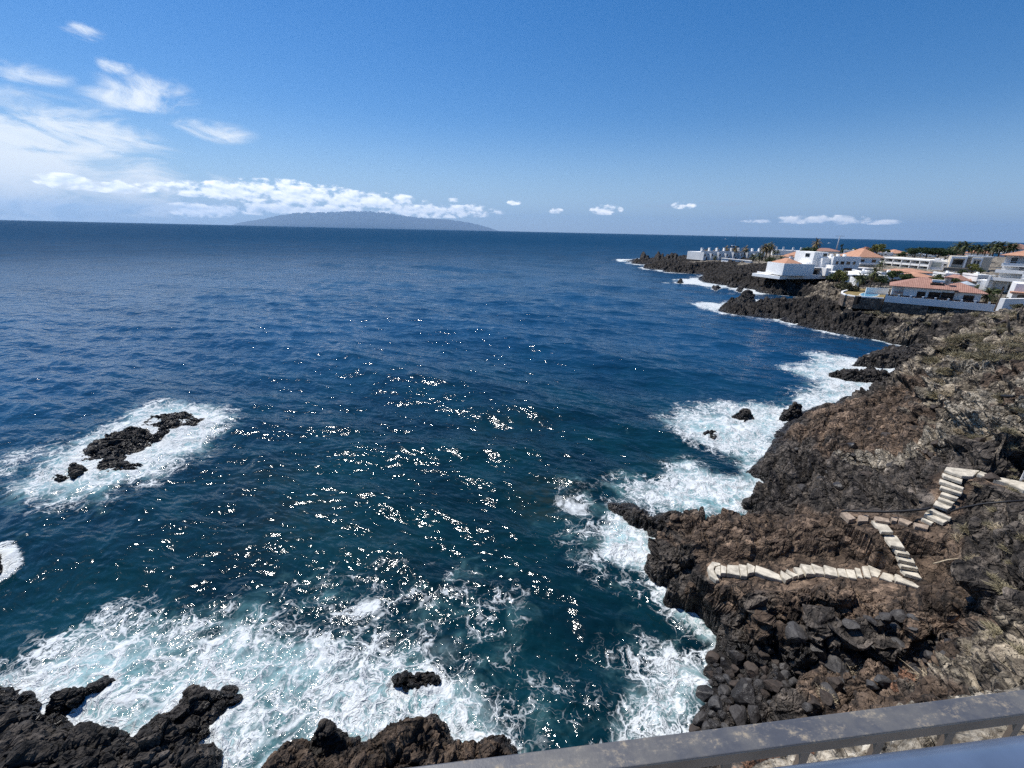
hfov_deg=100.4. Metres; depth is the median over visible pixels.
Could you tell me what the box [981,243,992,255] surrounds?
palm tree
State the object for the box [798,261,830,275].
annex
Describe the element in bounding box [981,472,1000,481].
boulder
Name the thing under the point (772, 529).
terrain
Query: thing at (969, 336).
dry shrub
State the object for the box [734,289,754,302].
sea rock
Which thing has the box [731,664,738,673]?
boulder
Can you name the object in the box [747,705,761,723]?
boulder
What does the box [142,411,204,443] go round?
sea rock
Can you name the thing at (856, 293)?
lawn
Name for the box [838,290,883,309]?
terrace wall
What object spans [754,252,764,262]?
palm tree
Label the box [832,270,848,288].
tree
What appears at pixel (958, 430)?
dry shrub
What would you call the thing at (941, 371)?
dry shrub
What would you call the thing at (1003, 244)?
palm tree
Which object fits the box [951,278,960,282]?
tree
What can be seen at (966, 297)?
window
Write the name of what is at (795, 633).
boulder
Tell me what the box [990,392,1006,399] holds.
dry shrub
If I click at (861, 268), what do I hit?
house
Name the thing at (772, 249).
palm tree
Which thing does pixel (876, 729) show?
railing
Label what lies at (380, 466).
water
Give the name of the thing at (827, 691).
dry shrub
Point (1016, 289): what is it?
house
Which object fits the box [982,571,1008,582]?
dry shrub
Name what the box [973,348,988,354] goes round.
dry shrub
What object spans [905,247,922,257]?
pine tree
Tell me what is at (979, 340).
dry shrub
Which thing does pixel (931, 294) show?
window
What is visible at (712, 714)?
boulder
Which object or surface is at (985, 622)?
dry shrub
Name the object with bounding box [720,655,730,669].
boulder
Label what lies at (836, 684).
boulder
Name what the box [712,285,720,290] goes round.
sea rock
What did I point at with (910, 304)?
boundary wall
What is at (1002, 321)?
boulder
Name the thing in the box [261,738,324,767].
rock outcrop
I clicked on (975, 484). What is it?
dry shrub
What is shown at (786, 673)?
boulder
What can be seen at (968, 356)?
dry shrub
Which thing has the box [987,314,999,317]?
dry shrub
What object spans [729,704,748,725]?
boulder
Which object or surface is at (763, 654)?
boulder
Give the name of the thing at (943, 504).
stone steps
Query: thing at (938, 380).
dry shrub
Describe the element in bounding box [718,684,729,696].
boulder
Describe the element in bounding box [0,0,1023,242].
sky
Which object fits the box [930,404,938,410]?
boulder
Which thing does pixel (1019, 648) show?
dry shrub
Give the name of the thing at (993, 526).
dry shrub
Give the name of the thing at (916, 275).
house
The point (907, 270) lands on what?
house
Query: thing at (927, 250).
pine tree
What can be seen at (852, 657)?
boulder
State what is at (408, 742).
rock outcrop
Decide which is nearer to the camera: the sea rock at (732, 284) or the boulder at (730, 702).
the boulder at (730, 702)
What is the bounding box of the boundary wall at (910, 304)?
[881,293,995,315]
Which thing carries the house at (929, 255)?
on the terrain at (772, 529)
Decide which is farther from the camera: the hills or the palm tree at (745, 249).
the hills
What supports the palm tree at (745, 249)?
on the terrain at (772, 529)
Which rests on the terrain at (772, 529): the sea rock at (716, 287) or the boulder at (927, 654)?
the boulder at (927, 654)
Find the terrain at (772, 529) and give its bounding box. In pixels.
[607,252,1023,767]
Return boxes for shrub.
[765,257,775,261]
[800,247,812,250]
[816,684,837,704]
[825,273,834,281]
[834,281,859,291]
[841,651,863,674]
[873,275,889,285]
[896,251,907,256]
[903,661,926,678]
[917,354,939,362]
[919,356,940,363]
[924,390,938,398]
[928,377,944,382]
[932,274,944,279]
[932,389,951,396]
[933,367,953,374]
[941,336,960,342]
[945,532,965,541]
[948,349,969,356]
[951,355,963,364]
[952,335,967,340]
[952,426,965,434]
[952,522,969,533]
[953,330,978,339]
[957,269,967,274]
[957,350,982,360]
[961,645,971,655]
[965,336,983,342]
[965,434,987,438]
[967,341,996,349]
[970,348,1002,360]
[971,481,982,488]
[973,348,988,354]
[975,617,1002,638]
[976,267,985,273]
[977,330,999,334]
[978,619,993,627]
[980,519,998,529]
[980,579,1017,593]
[981,521,1004,530]
[982,343,1000,351]
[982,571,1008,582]
[984,506,996,511]
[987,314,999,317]
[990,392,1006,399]
[991,346,1016,351]
[994,327,1007,332]
[994,425,1022,435]
[995,354,1023,360]
[998,310,1023,315]
[998,559,1012,564]
[1000,339,1023,346]
[1001,314,1016,318]
[1001,350,1023,359]
[1001,484,1019,493]
[1001,637,1023,658]
[1003,333,1023,343]
[1006,343,1021,348]
[1006,442,1023,450]
[1009,304,1023,309]
[1010,406,1023,412]
[1012,533,1023,541]
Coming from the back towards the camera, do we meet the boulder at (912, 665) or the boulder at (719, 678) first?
the boulder at (719, 678)
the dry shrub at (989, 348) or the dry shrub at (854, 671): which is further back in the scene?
the dry shrub at (989, 348)
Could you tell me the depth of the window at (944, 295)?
86.21 m
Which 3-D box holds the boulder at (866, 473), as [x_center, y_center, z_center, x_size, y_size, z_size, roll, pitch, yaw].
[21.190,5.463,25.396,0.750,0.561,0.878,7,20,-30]
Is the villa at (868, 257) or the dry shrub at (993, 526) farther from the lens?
the villa at (868, 257)
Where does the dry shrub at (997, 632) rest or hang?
on the terrain at (772, 529)
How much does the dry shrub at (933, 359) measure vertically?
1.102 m
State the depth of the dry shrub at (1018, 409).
22.29 m
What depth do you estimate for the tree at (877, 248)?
237.83 m
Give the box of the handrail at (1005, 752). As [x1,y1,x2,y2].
[774,735,1023,767]
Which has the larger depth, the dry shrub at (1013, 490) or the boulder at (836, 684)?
the dry shrub at (1013, 490)
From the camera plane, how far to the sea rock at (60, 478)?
31.05 m
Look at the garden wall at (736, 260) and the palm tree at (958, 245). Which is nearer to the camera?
the palm tree at (958, 245)
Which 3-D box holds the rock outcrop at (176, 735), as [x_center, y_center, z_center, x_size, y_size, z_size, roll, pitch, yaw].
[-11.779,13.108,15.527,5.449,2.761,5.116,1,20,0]
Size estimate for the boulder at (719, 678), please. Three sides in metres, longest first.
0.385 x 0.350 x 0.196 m
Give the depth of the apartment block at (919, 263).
168.60 m
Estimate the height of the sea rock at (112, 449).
2.370 m
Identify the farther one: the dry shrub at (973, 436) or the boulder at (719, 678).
the dry shrub at (973, 436)
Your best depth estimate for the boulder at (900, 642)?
16.51 m
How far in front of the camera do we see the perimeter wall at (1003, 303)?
73.39 m
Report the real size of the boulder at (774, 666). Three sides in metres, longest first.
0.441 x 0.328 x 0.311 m
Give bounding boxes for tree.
[740,245,749,258]
[750,254,756,262]
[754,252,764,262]
[759,243,769,257]
[761,242,772,258]
[767,243,776,257]
[812,238,822,247]
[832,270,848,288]
[853,272,866,287]
[865,266,884,286]
[868,244,885,253]
[875,260,885,270]
[885,270,902,281]
[899,273,912,279]
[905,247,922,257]
[914,247,937,258]
[931,247,952,257]
[939,250,958,259]
[950,241,965,255]
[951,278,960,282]
[954,241,976,255]
[966,264,979,273]
[972,244,987,255]
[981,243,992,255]
[981,287,999,302]
[986,241,1005,255]
[991,288,1001,295]
[993,241,1012,256]
[999,242,1019,256]
[1010,243,1022,252]
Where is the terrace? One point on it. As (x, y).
(768, 275)
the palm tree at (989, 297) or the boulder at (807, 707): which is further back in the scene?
the palm tree at (989, 297)
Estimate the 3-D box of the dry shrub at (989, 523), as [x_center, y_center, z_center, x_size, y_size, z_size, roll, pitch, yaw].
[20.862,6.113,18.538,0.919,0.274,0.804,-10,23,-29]
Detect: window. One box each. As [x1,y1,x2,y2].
[785,267,793,270]
[916,291,925,296]
[928,292,940,297]
[940,292,954,298]
[951,259,963,264]
[962,295,974,300]
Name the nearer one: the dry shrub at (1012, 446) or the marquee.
the dry shrub at (1012, 446)
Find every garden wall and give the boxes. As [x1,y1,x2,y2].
[721,258,752,262]
[865,284,889,294]
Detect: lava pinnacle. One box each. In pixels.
[639,251,645,258]
[654,251,661,259]
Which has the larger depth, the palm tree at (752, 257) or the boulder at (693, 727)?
the palm tree at (752, 257)
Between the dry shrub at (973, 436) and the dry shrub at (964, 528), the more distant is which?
the dry shrub at (973, 436)
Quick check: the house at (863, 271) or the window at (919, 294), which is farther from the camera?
the house at (863, 271)
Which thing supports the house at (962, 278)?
on the terrain at (772, 529)
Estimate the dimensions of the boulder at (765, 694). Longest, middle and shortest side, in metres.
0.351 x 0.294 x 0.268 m
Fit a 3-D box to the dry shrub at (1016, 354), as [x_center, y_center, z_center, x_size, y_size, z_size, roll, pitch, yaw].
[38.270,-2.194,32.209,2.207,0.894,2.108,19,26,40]
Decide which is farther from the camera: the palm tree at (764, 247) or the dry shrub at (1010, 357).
the palm tree at (764, 247)
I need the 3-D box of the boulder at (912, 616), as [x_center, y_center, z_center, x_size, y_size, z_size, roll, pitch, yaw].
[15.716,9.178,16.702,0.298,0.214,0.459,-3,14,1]
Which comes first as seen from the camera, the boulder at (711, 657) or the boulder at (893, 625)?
the boulder at (893, 625)
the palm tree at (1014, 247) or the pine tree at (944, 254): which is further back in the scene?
the pine tree at (944, 254)
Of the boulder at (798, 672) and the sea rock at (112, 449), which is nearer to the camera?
the boulder at (798, 672)
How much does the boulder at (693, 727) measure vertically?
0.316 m
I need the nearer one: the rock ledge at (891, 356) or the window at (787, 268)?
the rock ledge at (891, 356)
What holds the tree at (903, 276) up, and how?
on the terrain at (772, 529)
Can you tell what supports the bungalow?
on the terrain at (772, 529)
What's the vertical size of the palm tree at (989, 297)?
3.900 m
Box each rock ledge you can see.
[829,367,890,382]
[852,344,927,368]
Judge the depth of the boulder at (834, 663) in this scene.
16.59 m
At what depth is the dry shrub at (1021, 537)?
16.39 m
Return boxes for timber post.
[1005,314,1010,332]
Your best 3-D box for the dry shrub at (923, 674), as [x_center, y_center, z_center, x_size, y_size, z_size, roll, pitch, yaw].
[13.470,9.558,13.416,2.085,0.600,1.915,8,21,18]
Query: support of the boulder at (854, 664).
on the terrain at (772, 529)
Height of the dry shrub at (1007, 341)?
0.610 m
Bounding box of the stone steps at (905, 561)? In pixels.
[871,521,921,580]
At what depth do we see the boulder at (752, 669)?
17.69 m
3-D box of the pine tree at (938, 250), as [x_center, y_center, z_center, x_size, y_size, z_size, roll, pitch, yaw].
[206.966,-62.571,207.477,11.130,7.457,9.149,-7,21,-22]
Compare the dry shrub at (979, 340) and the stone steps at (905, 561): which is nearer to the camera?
the stone steps at (905, 561)
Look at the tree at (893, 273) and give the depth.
121.10 m
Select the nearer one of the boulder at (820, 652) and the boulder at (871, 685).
the boulder at (871, 685)
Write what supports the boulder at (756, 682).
on the terrain at (772, 529)
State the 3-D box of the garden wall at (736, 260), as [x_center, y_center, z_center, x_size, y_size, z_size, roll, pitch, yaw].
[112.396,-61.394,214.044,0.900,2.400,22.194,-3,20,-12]
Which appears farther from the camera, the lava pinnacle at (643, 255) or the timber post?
the lava pinnacle at (643, 255)
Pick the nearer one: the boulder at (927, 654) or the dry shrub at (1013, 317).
the boulder at (927, 654)
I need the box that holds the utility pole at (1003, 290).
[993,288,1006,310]
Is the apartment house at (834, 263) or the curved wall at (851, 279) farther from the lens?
the apartment house at (834, 263)
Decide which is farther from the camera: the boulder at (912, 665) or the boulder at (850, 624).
the boulder at (850, 624)
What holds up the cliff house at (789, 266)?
on the terrace
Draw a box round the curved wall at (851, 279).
[845,275,858,285]
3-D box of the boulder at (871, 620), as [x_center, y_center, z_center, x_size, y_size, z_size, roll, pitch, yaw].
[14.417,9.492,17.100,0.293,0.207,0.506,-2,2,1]
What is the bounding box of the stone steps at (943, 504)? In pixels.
[921,467,979,525]
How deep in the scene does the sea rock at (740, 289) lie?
150.29 m
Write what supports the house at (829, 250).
on the terrain at (772, 529)
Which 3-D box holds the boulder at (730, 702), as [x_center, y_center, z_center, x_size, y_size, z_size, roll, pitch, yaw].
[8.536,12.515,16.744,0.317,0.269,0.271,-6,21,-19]
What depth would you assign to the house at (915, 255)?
234.75 m
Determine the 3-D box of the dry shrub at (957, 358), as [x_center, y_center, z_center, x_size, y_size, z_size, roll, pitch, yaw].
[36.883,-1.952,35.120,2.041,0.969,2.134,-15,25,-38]
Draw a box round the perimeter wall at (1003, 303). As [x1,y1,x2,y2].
[995,298,1023,310]
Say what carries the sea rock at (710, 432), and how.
in the water
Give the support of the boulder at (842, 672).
on the terrain at (772, 529)
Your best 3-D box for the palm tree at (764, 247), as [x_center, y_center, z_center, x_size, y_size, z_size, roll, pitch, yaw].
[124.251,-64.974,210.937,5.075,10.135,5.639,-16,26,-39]
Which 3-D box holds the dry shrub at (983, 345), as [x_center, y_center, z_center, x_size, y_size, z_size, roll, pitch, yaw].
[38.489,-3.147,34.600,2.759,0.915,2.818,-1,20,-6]
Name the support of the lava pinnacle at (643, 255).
on the terrain at (772, 529)
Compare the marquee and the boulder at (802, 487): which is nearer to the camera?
the boulder at (802, 487)
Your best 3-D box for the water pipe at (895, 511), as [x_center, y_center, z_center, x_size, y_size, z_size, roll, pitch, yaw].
[18.730,6.513,21.525,3.394,1.702,0.618,12,22,28]
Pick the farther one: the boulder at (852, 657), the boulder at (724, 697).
the boulder at (724, 697)
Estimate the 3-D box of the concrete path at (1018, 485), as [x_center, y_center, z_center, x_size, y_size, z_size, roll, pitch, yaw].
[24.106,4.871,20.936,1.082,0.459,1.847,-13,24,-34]
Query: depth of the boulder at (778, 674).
16.99 m
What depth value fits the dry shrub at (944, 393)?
30.86 m
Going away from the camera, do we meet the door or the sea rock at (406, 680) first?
the sea rock at (406, 680)
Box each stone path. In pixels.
[707,562,919,588]
[840,512,928,531]
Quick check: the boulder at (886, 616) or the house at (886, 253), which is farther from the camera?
the house at (886, 253)
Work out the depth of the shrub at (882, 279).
115.28 m
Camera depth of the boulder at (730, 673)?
17.98 m
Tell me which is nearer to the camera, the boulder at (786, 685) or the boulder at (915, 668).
the boulder at (915, 668)
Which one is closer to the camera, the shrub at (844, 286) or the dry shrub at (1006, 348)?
the dry shrub at (1006, 348)
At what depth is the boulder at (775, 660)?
17.75 m
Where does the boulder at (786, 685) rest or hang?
on the terrain at (772, 529)
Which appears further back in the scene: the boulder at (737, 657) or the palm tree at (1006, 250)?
the palm tree at (1006, 250)
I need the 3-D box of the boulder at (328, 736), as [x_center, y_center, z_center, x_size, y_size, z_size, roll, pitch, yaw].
[-6.471,13.187,15.291,1.856,2.995,1.394,1,20,0]
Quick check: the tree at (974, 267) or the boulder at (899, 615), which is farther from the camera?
the tree at (974, 267)
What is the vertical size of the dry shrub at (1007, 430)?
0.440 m
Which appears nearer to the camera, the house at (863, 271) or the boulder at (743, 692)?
the boulder at (743, 692)
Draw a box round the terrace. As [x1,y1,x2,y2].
[752,273,825,278]
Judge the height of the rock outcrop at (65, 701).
2.168 m
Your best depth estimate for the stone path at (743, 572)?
20.53 m
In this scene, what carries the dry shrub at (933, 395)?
on the terrain at (772, 529)
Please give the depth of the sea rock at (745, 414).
44.64 m
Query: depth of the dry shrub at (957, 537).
19.30 m
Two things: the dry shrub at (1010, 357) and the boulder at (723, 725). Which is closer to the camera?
the boulder at (723, 725)
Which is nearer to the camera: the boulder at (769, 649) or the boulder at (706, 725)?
the boulder at (706, 725)
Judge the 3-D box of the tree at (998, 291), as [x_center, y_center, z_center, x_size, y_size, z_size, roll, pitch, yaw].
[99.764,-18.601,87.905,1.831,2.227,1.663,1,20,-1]
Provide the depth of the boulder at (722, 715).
16.18 m
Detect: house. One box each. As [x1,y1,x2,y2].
[765,255,814,275]
[779,252,795,259]
[794,251,860,275]
[818,248,839,252]
[852,269,872,277]
[858,267,872,270]
[873,270,903,278]
[877,251,893,255]
[885,268,932,274]
[890,250,907,254]
[896,272,933,279]
[907,253,920,256]
[921,254,936,256]
[932,271,959,276]
[942,274,971,283]
[959,281,975,286]
[962,272,988,281]
[965,250,991,255]
[979,251,1023,291]
[1000,283,1010,291]
[1006,281,1023,297]
[1015,244,1023,251]
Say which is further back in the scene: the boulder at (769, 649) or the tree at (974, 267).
the tree at (974, 267)
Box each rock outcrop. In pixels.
[0,686,129,767]
[44,675,115,715]
[117,684,242,767]
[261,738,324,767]
[313,713,517,767]
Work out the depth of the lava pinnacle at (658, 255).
295.70 m
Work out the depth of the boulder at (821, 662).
16.88 m
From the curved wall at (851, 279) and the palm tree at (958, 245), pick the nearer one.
the curved wall at (851, 279)
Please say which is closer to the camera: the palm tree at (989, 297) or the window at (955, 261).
the palm tree at (989, 297)
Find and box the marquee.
[829,271,868,279]
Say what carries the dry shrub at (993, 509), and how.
on the terrain at (772, 529)
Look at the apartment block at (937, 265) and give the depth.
158.71 m
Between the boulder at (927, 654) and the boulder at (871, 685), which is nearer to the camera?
the boulder at (871, 685)
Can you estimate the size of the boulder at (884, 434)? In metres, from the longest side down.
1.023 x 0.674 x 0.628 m
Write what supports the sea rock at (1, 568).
in the water
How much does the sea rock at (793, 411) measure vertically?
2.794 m
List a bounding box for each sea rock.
[0,554,2,573]
[53,474,66,482]
[66,462,87,479]
[81,426,151,471]
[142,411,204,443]
[391,670,440,692]
[703,430,716,438]
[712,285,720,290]
[726,281,737,287]
[731,408,753,421]
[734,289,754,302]
[736,286,743,291]
[777,402,802,421]
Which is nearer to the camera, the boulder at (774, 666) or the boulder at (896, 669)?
the boulder at (896, 669)
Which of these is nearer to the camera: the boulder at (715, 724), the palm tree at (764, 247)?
the boulder at (715, 724)
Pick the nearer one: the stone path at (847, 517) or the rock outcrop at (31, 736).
the rock outcrop at (31, 736)
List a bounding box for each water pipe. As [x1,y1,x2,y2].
[841,507,931,512]
[946,500,1023,513]
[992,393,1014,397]
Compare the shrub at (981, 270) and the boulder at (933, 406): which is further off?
the shrub at (981, 270)
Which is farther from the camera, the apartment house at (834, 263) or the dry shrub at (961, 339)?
the apartment house at (834, 263)
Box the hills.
[233,211,497,230]
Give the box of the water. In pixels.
[0,220,1023,767]
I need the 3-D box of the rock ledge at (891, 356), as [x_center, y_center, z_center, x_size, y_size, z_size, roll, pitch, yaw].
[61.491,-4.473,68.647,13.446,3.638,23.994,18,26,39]
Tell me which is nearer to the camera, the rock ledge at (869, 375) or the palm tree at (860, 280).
the rock ledge at (869, 375)
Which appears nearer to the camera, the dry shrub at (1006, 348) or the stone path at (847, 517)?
the stone path at (847, 517)
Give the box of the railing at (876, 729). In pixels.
[410,690,1023,767]
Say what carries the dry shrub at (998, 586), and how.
on the terrain at (772, 529)
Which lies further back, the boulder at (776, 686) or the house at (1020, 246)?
the house at (1020, 246)
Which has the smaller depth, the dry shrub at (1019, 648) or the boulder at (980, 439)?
the dry shrub at (1019, 648)
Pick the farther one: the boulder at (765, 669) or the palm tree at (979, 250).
the palm tree at (979, 250)
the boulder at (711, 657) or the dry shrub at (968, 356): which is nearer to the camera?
the boulder at (711, 657)
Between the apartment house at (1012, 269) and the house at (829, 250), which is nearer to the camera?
the apartment house at (1012, 269)
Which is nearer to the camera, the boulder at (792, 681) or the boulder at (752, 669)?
the boulder at (792, 681)
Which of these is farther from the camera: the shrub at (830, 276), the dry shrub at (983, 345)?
the shrub at (830, 276)
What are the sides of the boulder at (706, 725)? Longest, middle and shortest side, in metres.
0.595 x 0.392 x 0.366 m
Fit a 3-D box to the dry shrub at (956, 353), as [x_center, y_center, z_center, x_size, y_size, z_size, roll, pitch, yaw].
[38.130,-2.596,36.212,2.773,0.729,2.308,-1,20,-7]
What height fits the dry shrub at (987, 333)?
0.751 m
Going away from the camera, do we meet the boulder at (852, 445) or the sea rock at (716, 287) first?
the boulder at (852, 445)
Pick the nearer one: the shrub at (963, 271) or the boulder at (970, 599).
the boulder at (970, 599)
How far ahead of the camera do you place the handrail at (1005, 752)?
0.38 m
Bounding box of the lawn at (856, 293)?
[844,289,885,300]
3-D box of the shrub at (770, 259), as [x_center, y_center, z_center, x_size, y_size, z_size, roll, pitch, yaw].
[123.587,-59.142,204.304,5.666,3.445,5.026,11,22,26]
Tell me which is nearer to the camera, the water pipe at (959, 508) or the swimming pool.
the water pipe at (959, 508)
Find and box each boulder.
[309,718,348,757]
[689,723,700,731]
[692,711,706,726]
[695,685,716,702]
[701,721,711,730]
[705,650,719,663]
[705,671,712,677]
[708,695,722,711]
[708,710,716,717]
[708,718,720,728]
[715,675,724,682]
[716,667,723,672]
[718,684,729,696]
[718,710,728,720]
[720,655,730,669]
[720,695,727,700]
[720,722,728,727]
[723,674,730,685]
[725,669,734,679]
[726,699,733,705]
[728,650,745,664]
[729,680,738,688]
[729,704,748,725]
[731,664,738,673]
[731,677,756,706]
[744,661,758,677]
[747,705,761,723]
[752,646,761,653]
[753,679,762,686]
[758,650,770,660]
[760,665,769,675]
[760,689,769,698]
[762,679,783,692]
[764,645,774,653]
[770,657,779,664]
[771,662,779,670]
[771,669,784,680]
[778,663,790,671]
[781,669,790,678]
[781,680,790,689]
[785,621,807,644]
[788,677,797,686]
[795,670,806,675]
[796,484,807,492]
[801,702,813,712]
[806,642,826,660]
[808,699,820,708]
[809,694,821,705]
[818,659,824,666]
[819,689,832,705]
[820,682,838,700]
[824,633,836,641]
[824,652,847,673]
[826,677,843,692]
[832,482,843,490]
[839,669,851,676]
[842,618,859,629]
[844,651,858,665]
[844,658,857,668]
[847,443,856,448]
[859,471,871,479]
[862,745,869,750]
[865,616,877,624]
[866,679,878,689]
[873,674,891,689]
[879,612,894,621]
[880,432,891,437]
[889,622,901,630]
[890,609,906,622]
[891,637,908,648]
[893,666,904,672]
[906,613,918,620]
[908,663,917,667]
[912,666,921,672]
[923,650,932,659]
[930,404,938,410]
[931,440,938,445]
[966,596,976,603]
[973,437,986,441]
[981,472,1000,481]
[996,319,1010,326]
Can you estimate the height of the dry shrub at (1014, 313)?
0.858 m
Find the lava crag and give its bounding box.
[727,297,734,303]
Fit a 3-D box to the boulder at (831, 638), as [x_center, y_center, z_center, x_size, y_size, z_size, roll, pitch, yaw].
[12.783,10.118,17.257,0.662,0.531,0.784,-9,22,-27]
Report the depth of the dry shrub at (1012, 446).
21.68 m
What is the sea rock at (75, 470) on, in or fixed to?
in the water
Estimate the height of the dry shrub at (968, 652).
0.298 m
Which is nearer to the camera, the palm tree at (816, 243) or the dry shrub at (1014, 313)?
the dry shrub at (1014, 313)
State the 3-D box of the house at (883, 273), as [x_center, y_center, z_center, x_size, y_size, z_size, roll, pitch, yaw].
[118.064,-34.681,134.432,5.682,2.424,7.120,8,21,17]
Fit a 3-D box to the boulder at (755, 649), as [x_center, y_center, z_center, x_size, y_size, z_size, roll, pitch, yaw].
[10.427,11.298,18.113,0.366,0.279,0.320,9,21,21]
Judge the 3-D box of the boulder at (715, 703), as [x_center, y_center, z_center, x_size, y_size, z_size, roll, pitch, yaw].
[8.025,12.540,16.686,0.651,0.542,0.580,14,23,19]
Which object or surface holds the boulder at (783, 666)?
on the terrain at (772, 529)
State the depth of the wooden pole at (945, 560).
18.53 m
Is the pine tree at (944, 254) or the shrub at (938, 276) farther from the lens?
the pine tree at (944, 254)
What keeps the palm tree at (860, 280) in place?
on the lawn at (856, 293)
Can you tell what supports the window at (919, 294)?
in the bungalow
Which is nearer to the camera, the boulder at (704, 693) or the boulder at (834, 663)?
the boulder at (834, 663)
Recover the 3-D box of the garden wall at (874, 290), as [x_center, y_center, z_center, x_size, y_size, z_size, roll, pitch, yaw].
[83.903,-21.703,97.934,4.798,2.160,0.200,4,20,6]
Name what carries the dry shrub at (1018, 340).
on the terrain at (772, 529)
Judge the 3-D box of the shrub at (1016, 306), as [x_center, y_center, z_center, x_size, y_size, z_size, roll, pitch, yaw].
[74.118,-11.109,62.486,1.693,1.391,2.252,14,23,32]
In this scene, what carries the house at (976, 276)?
on the terrain at (772, 529)
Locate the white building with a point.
(783, 251)
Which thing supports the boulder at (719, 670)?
on the terrain at (772, 529)
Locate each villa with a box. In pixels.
[840,247,884,265]
[943,255,993,271]
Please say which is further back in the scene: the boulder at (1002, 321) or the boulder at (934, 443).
the boulder at (1002, 321)
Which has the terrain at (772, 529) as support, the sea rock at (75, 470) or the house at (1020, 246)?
the house at (1020, 246)
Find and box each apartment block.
[880,257,947,268]
[930,258,947,269]
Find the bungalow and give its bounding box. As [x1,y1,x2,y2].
[889,277,988,301]
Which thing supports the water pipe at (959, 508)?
on the terrain at (772, 529)
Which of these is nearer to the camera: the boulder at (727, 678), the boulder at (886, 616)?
the boulder at (886, 616)
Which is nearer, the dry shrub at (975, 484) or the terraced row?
the dry shrub at (975, 484)
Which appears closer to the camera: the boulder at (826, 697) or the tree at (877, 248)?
the boulder at (826, 697)
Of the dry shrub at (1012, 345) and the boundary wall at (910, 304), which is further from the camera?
the boundary wall at (910, 304)
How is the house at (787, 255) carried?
on the terrain at (772, 529)
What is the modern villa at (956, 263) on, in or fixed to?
on the terrain at (772, 529)
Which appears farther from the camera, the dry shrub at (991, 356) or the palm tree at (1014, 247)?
the palm tree at (1014, 247)
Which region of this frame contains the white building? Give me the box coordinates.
[771,247,801,254]
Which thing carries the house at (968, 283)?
on the terrain at (772, 529)
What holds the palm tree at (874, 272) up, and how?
on the lawn at (856, 293)
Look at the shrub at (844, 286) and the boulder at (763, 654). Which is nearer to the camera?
the boulder at (763, 654)
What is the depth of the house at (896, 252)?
260.38 m
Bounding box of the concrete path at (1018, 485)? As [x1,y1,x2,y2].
[976,471,1023,493]
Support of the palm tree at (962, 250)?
on the terrain at (772, 529)
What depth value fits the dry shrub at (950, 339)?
44.78 m
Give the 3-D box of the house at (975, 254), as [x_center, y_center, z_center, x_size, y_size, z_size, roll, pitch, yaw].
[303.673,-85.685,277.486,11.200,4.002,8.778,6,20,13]
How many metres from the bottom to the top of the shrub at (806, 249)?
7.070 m
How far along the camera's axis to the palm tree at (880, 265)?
136.97 m
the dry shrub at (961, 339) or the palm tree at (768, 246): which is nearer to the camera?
the dry shrub at (961, 339)
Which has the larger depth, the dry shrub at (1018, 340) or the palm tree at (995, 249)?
the palm tree at (995, 249)
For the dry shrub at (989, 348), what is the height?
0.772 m
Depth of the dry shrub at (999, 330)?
41.92 m
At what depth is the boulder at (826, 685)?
15.21 m
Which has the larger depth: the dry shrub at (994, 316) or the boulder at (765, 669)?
the dry shrub at (994, 316)
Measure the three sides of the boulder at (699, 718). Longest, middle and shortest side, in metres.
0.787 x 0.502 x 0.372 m
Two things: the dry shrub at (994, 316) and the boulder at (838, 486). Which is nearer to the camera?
the boulder at (838, 486)
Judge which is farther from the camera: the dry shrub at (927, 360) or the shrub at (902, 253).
the shrub at (902, 253)
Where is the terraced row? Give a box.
[687,248,764,259]
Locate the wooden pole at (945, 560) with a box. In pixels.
[933,558,957,563]
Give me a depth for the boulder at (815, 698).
14.91 m
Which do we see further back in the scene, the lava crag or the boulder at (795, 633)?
the lava crag
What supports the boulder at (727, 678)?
on the terrain at (772, 529)
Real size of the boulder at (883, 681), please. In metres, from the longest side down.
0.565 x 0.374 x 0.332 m
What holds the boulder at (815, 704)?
on the terrain at (772, 529)
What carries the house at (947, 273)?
on the terrain at (772, 529)
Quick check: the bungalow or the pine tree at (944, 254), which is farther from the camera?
the pine tree at (944, 254)
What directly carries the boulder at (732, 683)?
on the terrain at (772, 529)
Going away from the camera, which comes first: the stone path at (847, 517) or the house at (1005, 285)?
the stone path at (847, 517)
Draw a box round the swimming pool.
[859,292,879,296]
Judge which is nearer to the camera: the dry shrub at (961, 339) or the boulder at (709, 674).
the boulder at (709, 674)
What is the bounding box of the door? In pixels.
[854,296,860,303]
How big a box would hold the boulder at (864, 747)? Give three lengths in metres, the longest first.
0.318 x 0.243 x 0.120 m
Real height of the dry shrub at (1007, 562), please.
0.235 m
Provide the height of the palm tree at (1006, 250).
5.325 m
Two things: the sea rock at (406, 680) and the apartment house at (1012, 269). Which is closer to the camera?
the sea rock at (406, 680)

